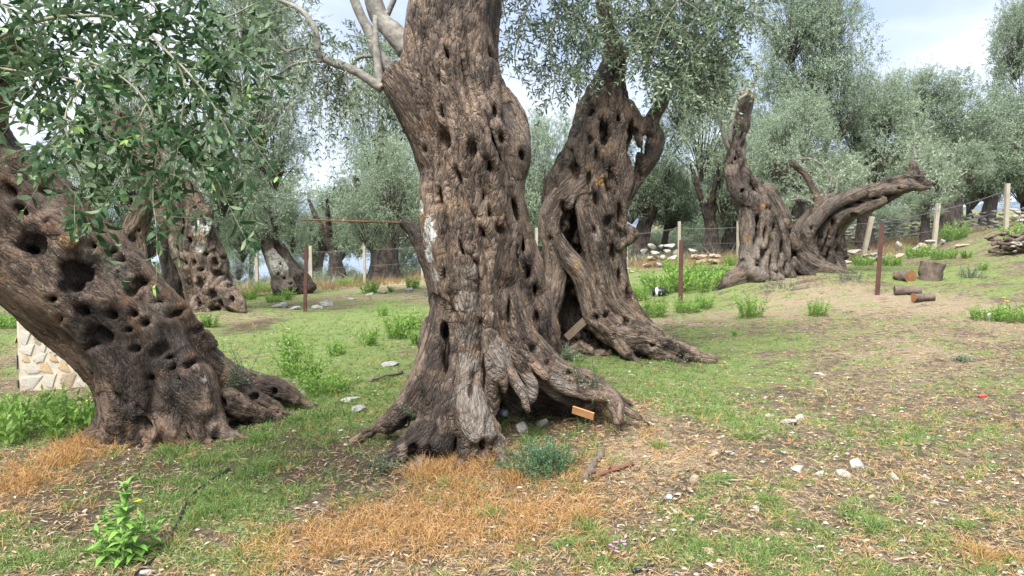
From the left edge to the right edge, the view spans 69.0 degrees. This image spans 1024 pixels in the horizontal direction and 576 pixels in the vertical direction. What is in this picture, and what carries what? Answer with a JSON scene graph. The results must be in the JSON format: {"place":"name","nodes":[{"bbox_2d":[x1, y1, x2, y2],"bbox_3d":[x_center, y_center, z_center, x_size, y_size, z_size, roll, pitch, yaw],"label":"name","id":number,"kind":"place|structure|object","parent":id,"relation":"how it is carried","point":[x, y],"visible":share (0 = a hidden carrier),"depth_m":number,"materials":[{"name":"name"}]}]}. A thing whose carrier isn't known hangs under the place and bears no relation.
{"place":"outdoors","nodes":[
{"label":"outdoors","id":0,"kind":"place"},
{"bbox_2d":[151,243,419,280],"bbox_3d":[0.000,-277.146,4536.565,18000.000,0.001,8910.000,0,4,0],"label":"water","id":1,"kind":"structure","parent":0,"point":[356,262],"depth_m":465.51,"materials":[{"name":"blue liquid"}]},
{"bbox_2d":[0,210,1023,575],"bbox_3d":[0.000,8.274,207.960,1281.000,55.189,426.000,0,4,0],"label":"ground","id":2,"kind":"structure","parent":0,"point":[976,290],"depth_m":5.51,"materials":[{"name":"brown soil"}]},
{"bbox_2d":[0,308,16,328],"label":"weed clump","id":3,"kind":"object","parent":2,"relation":"on","point":[10,320],"visible":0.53,"depth_m":12.52,"materials":[{"name":"green plant"}]},
{"bbox_2d":[0,390,64,422],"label":"weed clump","id":4,"kind":"object","parent":2,"relation":"on","point":[31,409],"visible":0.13,"depth_m":6.60,"materials":[{"name":"green plant"}]},
{"bbox_2d":[0,382,95,446],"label":"weed clump","id":5,"kind":"object","parent":2,"relation":"on","point":[16,423],"visible":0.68,"depth_m":5.80,"materials":[{"name":"green plant"}]},
{"bbox_2d":[14,320,87,390],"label":"masonry block","id":6,"kind":"structure","parent":2,"relation":"on","point":[37,363],"depth_m":7.81,"materials":[{"name":"beige stone"}]},
{"bbox_2d":[53,393,93,427],"bbox_3d":[-3.497,1.007,6.074,0.436,0.276,0.490,-2,4,-26],"label":"weed clump","id":7,"kind":"object","parent":2,"relation":"on","point":[67,420],"visible":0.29,"depth_m":5.95,"materials":[{"name":"green plant"}]},
{"bbox_2d":[35,120,155,244],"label":"olive tree","id":8,"kind":"object","parent":2,"relation":"on","point":[117,223],"visible":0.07,"depth_m":23.52,"materials":[{"name":"green plant"}]},
{"bbox_2d":[82,476,164,567],"bbox_3d":[-1.963,1.184,3.763,0.410,0.436,0.322,0,4,0],"label":"weed plant","id":9,"kind":"object","parent":2,"relation":"on","point":[123,539],"visible":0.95,"depth_m":3.76,"materials":[{"name":"green plant"}]},
{"bbox_2d":[50,86,210,258],"bbox_3d":[-8.175,-2.477,16.137,3.335,4.675,3.313,0,4,0],"label":"olive tree","id":10,"kind":"object","parent":2,"relation":"on","point":[136,226],"visible":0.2,"depth_m":15.83,"materials":[{"name":"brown plant"}]},
{"bbox_2d":[107,183,214,262],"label":"olive tree","id":11,"kind":"object","parent":2,"relation":"on","point":[152,250],"visible":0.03,"depth_m":33.80,"materials":[{"name":"brown plant"}]},
{"bbox_2d":[0,0,322,451],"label":"olive tree","id":12,"kind":"object","parent":2,"relation":"on","point":[144,361],"visible":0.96,"depth_m":4.01,"materials":[{"name":"green plant"}]},
{"bbox_2d":[220,345,263,388],"bbox_3d":[-2.116,0.613,5.734,0.472,0.367,0.280,-2,4,-29],"label":"olive sucker","id":13,"kind":"object","parent":12,"relation":"attached to","point":[232,379],"visible":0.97,"depth_m":5.72,"materials":[{"name":"green plant"}]},
{"bbox_2d":[131,467,230,575],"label":"hose","id":14,"kind":"object","parent":2,"relation":"on","point":[158,552],"visible":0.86,"depth_m":4.12,"materials":[{"name":"black plastic"}]},
{"bbox_2d":[117,143,248,299],"bbox_3d":[-8.141,-1.796,18.901,3.397,4.781,3.235,-2,4,-27],"label":"olive tree","id":15,"kind":"object","parent":2,"relation":"on","point":[170,273],"visible":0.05,"depth_m":18.30,"materials":[{"name":"brown plant"}]},
{"bbox_2d":[83,0,333,313],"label":"olive tree","id":16,"kind":"object","parent":2,"relation":"on","point":[205,277],"visible":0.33,"depth_m":13.48,"materials":[{"name":"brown plant"}]},
{"bbox_2d":[198,309,220,327],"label":"weed clump","id":17,"kind":"object","parent":2,"relation":"on","point":[208,322],"visible":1,"depth_m":11.74,"materials":[{"name":"green plant"}]},
{"bbox_2d":[203,175,271,277],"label":"olive tree","id":18,"kind":"object","parent":2,"relation":"on","point":[218,231],"visible":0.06,"depth_m":35.17,"materials":[{"name":"green plant"}]},
{"bbox_2d":[223,241,262,279],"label":"olive tree","id":19,"kind":"object","parent":2,"relation":"on","point":[234,270],"visible":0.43,"depth_m":30.79,"materials":[{"name":"plant"}]},
{"bbox_2d":[218,166,324,295],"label":"olive tree","id":20,"kind":"object","parent":2,"relation":"on","point":[284,267],"visible":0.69,"depth_m":19.36,"materials":[{"name":"green plant"}]},
{"bbox_2d":[262,326,316,377],"bbox_3d":[-2.145,0.627,7.360,0.425,0.500,0.478,2,4,28],"label":"weed clump","id":21,"kind":"object","parent":2,"relation":"on","point":[284,356],"visible":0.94,"depth_m":7.34,"materials":[{"name":"green plant"}]},
{"bbox_2d":[303,246,307,311],"bbox_3d":[-3.877,-0.072,14.024,0.137,1.448,0.109,0,4,0],"label":"rusty post","id":22,"kind":"object","parent":2,"relation":"on","point":[305,278],"visible":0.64,"depth_m":13.98,"materials":[{"name":"metal"}]},
{"bbox_2d":[290,348,332,382],"bbox_3d":[-1.873,0.736,6.981,0.379,0.335,0.301,-1,4,-8],"label":"weed clump","id":23,"kind":"object","parent":2,"relation":"on","point":[313,370],"visible":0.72,"depth_m":6.99,"materials":[{"name":"green plant"}]},
{"bbox_2d":[286,206,346,275],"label":"olive tree","id":24,"kind":"object","parent":2,"relation":"on","point":[320,245],"visible":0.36,"depth_m":33.71,"materials":[{"name":"green plant"}]},
{"bbox_2d":[299,369,349,396],"bbox_3d":[-1.648,0.813,6.559,0.442,0.249,0.394,-1,4,-14],"label":"weed clump","id":25,"kind":"object","parent":2,"relation":"on","point":[340,384],"visible":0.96,"depth_m":6.49,"materials":[{"name":"green plant"}]},
{"bbox_2d":[297,179,363,273],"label":"olive tree","id":26,"kind":"object","parent":2,"relation":"on","point":[332,204],"visible":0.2,"depth_m":35.20,"materials":[{"name":"green plant"}]},
{"bbox_2d":[323,333,347,356],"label":"weed clump","id":27,"kind":"object","parent":2,"relation":"on","point":[334,350],"visible":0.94,"depth_m":8.34,"materials":[{"name":"green plant"}]},
{"bbox_2d":[313,262,359,278],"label":"olive tree","id":28,"kind":"object","parent":2,"relation":"on","point":[351,271],"visible":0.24,"depth_m":29.87,"materials":[{"name":"plant"}]},
{"bbox_2d":[307,21,413,278],"bbox_3d":[-5.310,-5.064,28.547,4.768,10.275,3.337,-2,4,-24],"label":"olive tree","id":29,"kind":"object","parent":2,"relation":"on","point":[327,234],"visible":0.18,"depth_m":28.48,"materials":[{"name":"green plant"}]},
{"bbox_2d":[352,321,382,346],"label":"weed clump","id":30,"kind":"object","parent":2,"relation":"on","point":[371,340],"visible":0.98,"depth_m":8.93,"materials":[{"name":"green plant"}]},
{"bbox_2d":[354,276,380,293],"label":"weed clump","id":31,"kind":"object","parent":2,"relation":"on","point":[371,289],"visible":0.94,"depth_m":18.58,"materials":[{"name":"green plant"}]},
{"bbox_2d":[320,127,420,281],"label":"olive tree","id":32,"kind":"object","parent":2,"relation":"on","point":[382,267],"visible":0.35,"depth_m":25.16,"materials":[{"name":"green plant"}]},
{"bbox_2d":[324,122,425,281],"bbox_3d":[-2.978,-1.835,17.504,3.343,4.346,2.440,2,4,32],"label":"olive tree","id":33,"kind":"object","parent":2,"relation":"on","point":[376,205],"visible":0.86,"depth_m":17.33,"materials":[{"name":"green plant"}]},
{"bbox_2d":[297,219,409,223],"bbox_3d":[-3.628,-1.519,16.983,2.637,0.133,0.052,0,4,6],"label":"rusty bar","id":34,"kind":"object","parent":33,"relation":"attached to","point":[393,222],"visible":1,"depth_m":16.97,"materials":[{"name":"brown metal"}]},
{"bbox_2d":[358,440,410,478],"bbox_3d":[-0.845,1.125,4.926,0.378,0.219,0.449,4,5,45],"label":"shrub","id":35,"kind":"object","parent":2,"relation":"on","point":[381,464],"visible":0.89,"depth_m":4.87,"materials":[{"name":"green plant"}]},
{"bbox_2d":[379,307,421,338],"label":"weed clump","id":36,"kind":"object","parent":2,"relation":"on","point":[401,327],"visible":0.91,"depth_m":9.75,"materials":[{"name":"green plant"}]},
{"bbox_2d":[386,177,419,263],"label":"olive tree","id":37,"kind":"object","parent":2,"relation":"on","point":[407,240],"visible":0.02,"depth_m":33.28,"materials":[{"name":"green plant"}]},
{"bbox_2d":[395,239,420,271],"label":"olive tree","id":38,"kind":"object","parent":2,"relation":"on","point":[415,259],"visible":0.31,"depth_m":30.80,"materials":[{"name":"green plant"}]},
{"bbox_2d":[209,0,649,474],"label":"olive tree","id":39,"kind":"object","parent":2,"relation":"on","point":[486,350],"visible":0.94,"depth_m":5.14,"materials":[{"name":"grey plant"}]},
{"bbox_2d":[0,284,1023,575],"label":"dry grass","id":40,"kind":"structure","parent":2,"relation":"on","point":[24,482],"depth_m":4.25,"materials":[{"name":"plant"}]},
{"bbox_2d":[0,302,1023,575],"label":"fallen leaves","id":41,"kind":"object","parent":2,"relation":"on","point":[572,496],"visible":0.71,"depth_m":4.28,"materials":[{"name":"brown plant"}]},
{"bbox_2d":[0,229,1023,575],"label":"dead stalks","id":42,"kind":"object","parent":2,"relation":"on","point":[680,503],"visible":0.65,"depth_m":4.58,"materials":[{"name":"plant"}]},
{"bbox_2d":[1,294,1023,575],"bbox_3d":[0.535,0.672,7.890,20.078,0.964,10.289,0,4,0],"label":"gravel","id":43,"kind":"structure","parent":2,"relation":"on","point":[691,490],"depth_m":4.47,"materials":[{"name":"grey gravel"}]},
{"bbox_2d":[516,198,562,354],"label":"olive tree","id":44,"kind":"object","parent":2,"relation":"on","point":[535,290],"visible":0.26,"depth_m":7.28,"materials":[{"name":"brown plant"}]},
{"bbox_2d":[485,431,600,486],"bbox_3d":[0.239,1.123,4.770,0.750,0.374,0.665,2,4,30],"label":"shrub","id":45,"kind":"object","parent":2,"relation":"on","point":[546,457],"visible":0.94,"depth_m":4.75,"materials":[{"name":"green plant"}]},
{"bbox_2d":[523,93,573,256],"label":"olive tree","id":46,"kind":"object","parent":2,"relation":"on","point":[533,194],"visible":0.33,"depth_m":25.27,"materials":[{"name":"green plant"}]},
{"bbox_2d":[561,342,590,361],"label":"shrub","id":47,"kind":"object","parent":2,"relation":"on","point":[565,354],"visible":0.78,"depth_m":8.26,"materials":[{"name":"green plant"}]},
{"bbox_2d":[572,406,593,419],"bbox_3d":[0.492,0.865,5.156,0.159,0.060,0.012,16,26,21],"label":"board scrap","id":48,"kind":"object","parent":2,"relation":"on","point":[581,412],"visible":1,"depth_m":5.15,"materials":[{"name":"orange wood"}]},
{"bbox_2d":[160,184,1010,285],"bbox_3d":[-0.246,-1.300,23.718,27.689,3.528,6.602,0,4,0],"label":"fence","id":49,"kind":"object","parent":2,"relation":"on","point":[1005,220],"visible":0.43,"depth_m":21.52,"materials":[{"name":"wood"}]},
{"bbox_2d":[582,450,604,480],"bbox_3d":[0.521,1.126,4.729,0.079,0.112,0.357,2,4,26],"label":"stick","id":50,"kind":"object","parent":2,"relation":"on","point":[593,463],"visible":0.91,"depth_m":4.70,"materials":[{"name":"brown wood"}]},
{"bbox_2d":[232,221,984,289],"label":"undergrowth","id":51,"kind":"object","parent":2,"relation":"on","point":[252,280],"visible":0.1,"depth_m":27.24,"materials":[{"name":"green plant"}]},
{"bbox_2d":[591,461,633,479],"bbox_3d":[0.630,1.144,4.676,0.311,0.076,0.037,-2,4,-29],"label":"stick","id":52,"kind":"object","parent":2,"relation":"on","point":[615,468],"visible":0.98,"depth_m":4.67,"materials":[{"name":"brown wood"}]},
{"bbox_2d":[234,221,994,293],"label":"tall dry grass","id":53,"kind":"structure","parent":2,"relation":"on","point":[398,280],"depth_m":23.26,"materials":[{"name":"plant"}]},
{"bbox_2d":[631,278,648,300],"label":"weed clump","id":54,"kind":"object","parent":2,"relation":"on","point":[637,292],"visible":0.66,"depth_m":14.87,"materials":[{"name":"green plant"}]},
{"bbox_2d":[498,0,788,363],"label":"olive tree","id":55,"kind":"object","parent":2,"relation":"on","point":[593,183],"visible":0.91,"depth_m":8.59,"materials":[{"name":"brown plant"}]},
{"bbox_2d":[564,318,586,339],"bbox_3d":[0.743,0.480,8.679,0.305,0.090,0.025,-45,-8,14],"label":"plank","id":56,"kind":"object","parent":55,"relation":"attached to","point":[576,328],"visible":1,"depth_m":8.67,"materials":[{"name":"brown wood"}]},
{"bbox_2d":[641,291,670,317],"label":"weed clump","id":57,"kind":"object","parent":2,"relation":"on","point":[657,312],"visible":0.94,"depth_m":12.55,"materials":[{"name":"green plant"}]},
{"bbox_2d":[640,243,677,267],"bbox_3d":[4.381,-0.954,22.287,1.125,0.758,0.539,1,4,21],"label":"stone heap","id":58,"kind":"object","parent":2,"relation":"on","point":[656,253],"visible":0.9,"depth_m":22.21,"materials":[{"name":"stone"}]},
{"bbox_2d":[627,115,695,258],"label":"olive tree","id":59,"kind":"object","parent":2,"relation":"on","point":[649,195],"visible":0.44,"depth_m":27.43,"materials":[{"name":"green plant"}]},
{"bbox_2d":[636,266,686,293],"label":"weed clump","id":60,"kind":"object","parent":2,"relation":"on","point":[670,283],"visible":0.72,"depth_m":15.38,"materials":[{"name":"green plant"}]},
{"bbox_2d":[628,227,694,250],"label":"olive tree","id":61,"kind":"object","parent":2,"relation":"on","point":[659,238],"visible":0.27,"depth_m":31.54,"materials":[{"name":"green plant"}]},
{"bbox_2d":[636,162,708,253],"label":"olive tree","id":62,"kind":"object","parent":2,"relation":"on","point":[672,222],"visible":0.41,"depth_m":29.08,"materials":[{"name":"green plant"}]},
{"bbox_2d":[678,240,683,303],"bbox_3d":[3.229,-0.204,14.216,0.083,1.417,0.083,2,4,25],"label":"rusty post","id":63,"kind":"object","parent":2,"relation":"on","point":[680,279],"visible":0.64,"depth_m":14.17,"materials":[{"name":"metal"}]},
{"bbox_2d":[635,156,730,238],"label":"olive tree","id":64,"kind":"object","parent":2,"relation":"on","point":[686,230],"visible":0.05,"depth_m":35.46,"materials":[{"name":"green plant"}]},
{"bbox_2d":[673,296,701,312],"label":"weed clump","id":65,"kind":"object","parent":2,"relation":"on","point":[682,307],"visible":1,"depth_m":13.08,"materials":[{"name":"green plant"}]},
{"bbox_2d":[668,216,723,248],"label":"olive tree","id":66,"kind":"object","parent":2,"relation":"on","point":[700,224],"visible":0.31,"depth_m":32.49,"materials":[{"name":"green plant"}]},
{"bbox_2d":[671,258,728,291],"bbox_3d":[3.816,-0.277,15.115,1.199,0.675,1.067,3,5,39],"label":"weed clump","id":67,"kind":"object","parent":2,"relation":"on","point":[702,280],"visible":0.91,"depth_m":14.91,"materials":[{"name":"green plant"}]},
{"bbox_2d":[643,45,759,256],"bbox_3d":[6.606,-4.554,25.760,3.742,7.603,3.746,2,4,24],"label":"olive tree","id":68,"kind":"object","parent":2,"relation":"on","point":[708,205],"visible":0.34,"depth_m":25.47,"materials":[{"name":"green plant"}]},
{"bbox_2d":[688,249,721,263],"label":"stone wall","id":69,"kind":"structure","parent":2,"relation":"on","point":[694,255],"depth_m":22.14,"materials":[{"name":"stone"}]},
{"bbox_2d":[695,290,715,308],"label":"weed clump","id":70,"kind":"object","parent":2,"relation":"on","point":[703,302],"visible":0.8,"depth_m":13.34,"materials":[{"name":"green plant"}]},
{"bbox_2d":[704,107,784,254],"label":"olive tree","id":71,"kind":"object","parent":2,"relation":"on","point":[728,238],"visible":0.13,"depth_m":26.68,"materials":[{"name":"green plant"}]},
{"bbox_2d":[734,293,771,317],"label":"weed clump","id":72,"kind":"object","parent":2,"relation":"on","point":[751,312],"visible":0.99,"depth_m":11.81,"materials":[{"name":"green plant"}]},
{"bbox_2d":[736,73,874,230],"bbox_3d":[7.922,-3.060,20.261,3.960,5.552,2.408,0,4,0],"label":"olive tree","id":73,"kind":"object","parent":2,"relation":"on","point":[795,128],"visible":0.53,"depth_m":20.06,"materials":[{"name":"green plant"}]},
{"bbox_2d":[735,0,891,214],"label":"olive tree","id":74,"kind":"object","parent":2,"relation":"on","point":[821,66],"visible":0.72,"depth_m":22.12,"materials":[{"name":"green plant"}]},
{"bbox_2d":[806,297,830,316],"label":"weed clump","id":75,"kind":"object","parent":2,"relation":"on","point":[819,310],"visible":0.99,"depth_m":11.67,"materials":[{"name":"green plant"}]},
{"bbox_2d":[697,46,970,290],"bbox_3d":[6.845,-2.409,15.769,6.578,4.968,2.544,0,4,0],"label":"olive tree","id":76,"kind":"object","parent":2,"relation":"on","point":[776,242],"visible":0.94,"depth_m":15.10,"materials":[{"name":"brown plant"}]},
{"bbox_2d":[815,268,867,283],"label":"shrub","id":77,"kind":"object","parent":2,"relation":"on","point":[858,277],"visible":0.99,"depth_m":14.33,"materials":[{"name":"green plant"}]},
{"bbox_2d":[850,253,875,265],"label":"weed clump","id":78,"kind":"object","parent":2,"relation":"on","point":[862,261],"visible":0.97,"depth_m":17.80,"materials":[{"name":"green plant"}]},
{"bbox_2d":[819,146,916,224],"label":"olive tree","id":79,"kind":"object","parent":2,"relation":"on","point":[896,200],"visible":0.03,"depth_m":34.50,"materials":[{"name":"green plant"}]},
{"bbox_2d":[814,57,937,249],"bbox_3d":[11.845,-4.081,23.581,3.858,6.404,3.607,-2,4,-30],"label":"olive tree","id":80,"kind":"object","parent":2,"relation":"on","point":[885,124],"visible":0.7,"depth_m":23.30,"materials":[{"name":"green plant"}]},
{"bbox_2d":[875,223,884,294],"bbox_3d":[6.494,-0.410,13.201,0.129,1.465,0.103,0,4,0],"label":"rusty post","id":81,"kind":"object","parent":2,"relation":"on","point":[879,258],"visible":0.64,"depth_m":13.16,"materials":[{"name":"metal"}]},
{"bbox_2d":[849,202,920,231],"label":"olive tree","id":82,"kind":"object","parent":2,"relation":"on","point":[880,214],"visible":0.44,"depth_m":30.46,"materials":[{"name":"green plant"}]},
{"bbox_2d":[845,218,933,242],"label":"dry stone wall","id":83,"kind":"structure","parent":2,"relation":"on","point":[886,228],"depth_m":26.65,"materials":[{"name":"stone"}]},
{"bbox_2d":[844,240,934,262],"bbox_3d":[10.278,-0.992,20.449,2.339,0.662,0.495,1,4,20],"label":"stone heap","id":84,"kind":"object","parent":2,"relation":"on","point":[851,253],"visible":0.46,"depth_m":20.47,"materials":[{"name":"stone"}]},
{"bbox_2d":[882,253,902,265],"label":"weed clump","id":85,"kind":"object","parent":2,"relation":"on","point":[885,261],"visible":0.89,"depth_m":17.04,"materials":[{"name":"green plant"}]},
{"bbox_2d":[893,269,915,281],"bbox_3d":[7.541,-0.226,14.316,0.271,0.277,0.326,-1,4,-18],"label":"log","id":86,"kind":"object","parent":2,"relation":"on","point":[907,275],"visible":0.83,"depth_m":14.19,"materials":[{"name":"brown wood"}]},
{"bbox_2d":[893,285,921,294],"bbox_3d":[6.913,0.046,13.017,0.421,0.172,0.167,1,4,15],"label":"log","id":87,"kind":"object","parent":2,"relation":"on","point":[903,290],"visible":0.88,"depth_m":12.97,"materials":[{"name":"brown wood"}]},
{"bbox_2d":[902,242,935,257],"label":"weed clump","id":88,"kind":"object","parent":2,"relation":"on","point":[922,253],"visible":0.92,"depth_m":19.26,"materials":[{"name":"green plant"}]},
{"bbox_2d":[911,293,935,301],"bbox_3d":[6.837,0.160,12.384,0.370,0.150,0.153,-1,4,-14],"label":"log","id":89,"kind":"object","parent":2,"relation":"on","point":[921,297],"visible":1,"depth_m":12.33,"materials":[{"name":"brown wood"}]},
{"bbox_2d":[918,261,945,280],"bbox_3d":[8.076,-0.297,14.335,0.474,0.447,0.453,0,4,0],"label":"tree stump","id":90,"kind":"object","parent":2,"relation":"on","point":[929,271],"visible":0.84,"depth_m":14.16,"materials":[{"name":"brown wood"}]},
{"bbox_2d":[929,245,959,259],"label":"weed clump","id":91,"kind":"object","parent":2,"relation":"on","point":[953,254],"visible":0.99,"depth_m":17.61,"materials":[{"name":"green plant"}]},
{"bbox_2d":[868,54,1023,234],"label":"olive tree","id":92,"kind":"object","parent":2,"relation":"on","point":[945,100],"visible":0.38,"depth_m":24.69,"materials":[{"name":"green plant"}]},
{"bbox_2d":[893,130,1000,244],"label":"olive tree","id":93,"kind":"object","parent":2,"relation":"on","point":[922,203],"visible":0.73,"depth_m":21.70,"materials":[{"name":"green plant"}]},
{"bbox_2d":[938,216,975,240],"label":"weed clump","id":94,"kind":"object","parent":2,"relation":"on","point":[947,229],"visible":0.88,"depth_m":21.23,"materials":[{"name":"green plant"}]},
{"bbox_2d":[955,264,988,278],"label":"shrub","id":95,"kind":"object","parent":2,"relation":"on","point":[973,274],"visible":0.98,"depth_m":14.27,"materials":[{"name":"green plant"}]},
{"bbox_2d":[933,129,1014,217],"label":"olive tree","id":96,"kind":"object","parent":2,"relation":"on","point":[971,205],"visible":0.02,"depth_m":39.70,"materials":[{"name":"silver plant"}]},
{"bbox_2d":[945,79,1023,225],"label":"olive tree","id":97,"kind":"object","parent":2,"relation":"on","point":[1015,179],"visible":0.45,"depth_m":28.31,"materials":[{"name":"green plant"}]},
{"bbox_2d":[967,304,1004,320],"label":"weed clump","id":98,"kind":"object","parent":2,"relation":"on","point":[978,315],"visible":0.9,"depth_m":10.76,"materials":[{"name":"green plant"}]},
{"bbox_2d":[963,207,1023,229],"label":"dry stone wall","id":99,"kind":"structure","parent":2,"relation":"on","point":[1018,213],"depth_m":26.38,"materials":[{"name":"stone"}]},
{"bbox_2d":[977,0,1023,222],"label":"olive tree","id":100,"kind":"object","parent":2,"relation":"on","point":[1012,41],"visible":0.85,"depth_m":31.35,"materials":[{"name":"green plant"}]},
{"bbox_2d":[984,231,1023,253],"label":"log pile","id":101,"kind":"object","parent":2,"relation":"on","point":[1012,242],"visible":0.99,"depth_m":16.68,"materials":[{"name":"brown wood"}]},
{"bbox_2d":[994,298,1023,323],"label":"weed clump","id":102,"kind":"object","parent":2,"relation":"on","point":[1011,316],"visible":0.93,"depth_m":10.63,"materials":[{"name":"green plant"}]},
{"bbox_2d":[996,215,1023,238],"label":"weed clump","id":103,"kind":"object","parent":2,"relation":"on","point":[1016,230],"visible":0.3,"depth_m":17.55,"materials":[{"name":"green plant"}]},
{"bbox_2d":[0,225,1023,575],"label":"grass","id":104,"kind":"structure","parent":0,"point":[242,507],"depth_m":4.59,"materials":[{"name":"green plant"}]},
{"bbox_2d":[0,0,1023,209],"label":"sky","id":105,"kind":"structure","parent":0,"point":[951,31],"materials":[{"name":"white"}]},
{"bbox_2d":[109,198,1020,242],"bbox_3d":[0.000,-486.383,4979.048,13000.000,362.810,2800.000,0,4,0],"label":"hills","id":106,"kind":"structure","parent":0,"point":[977,207],"depth_m":4789.50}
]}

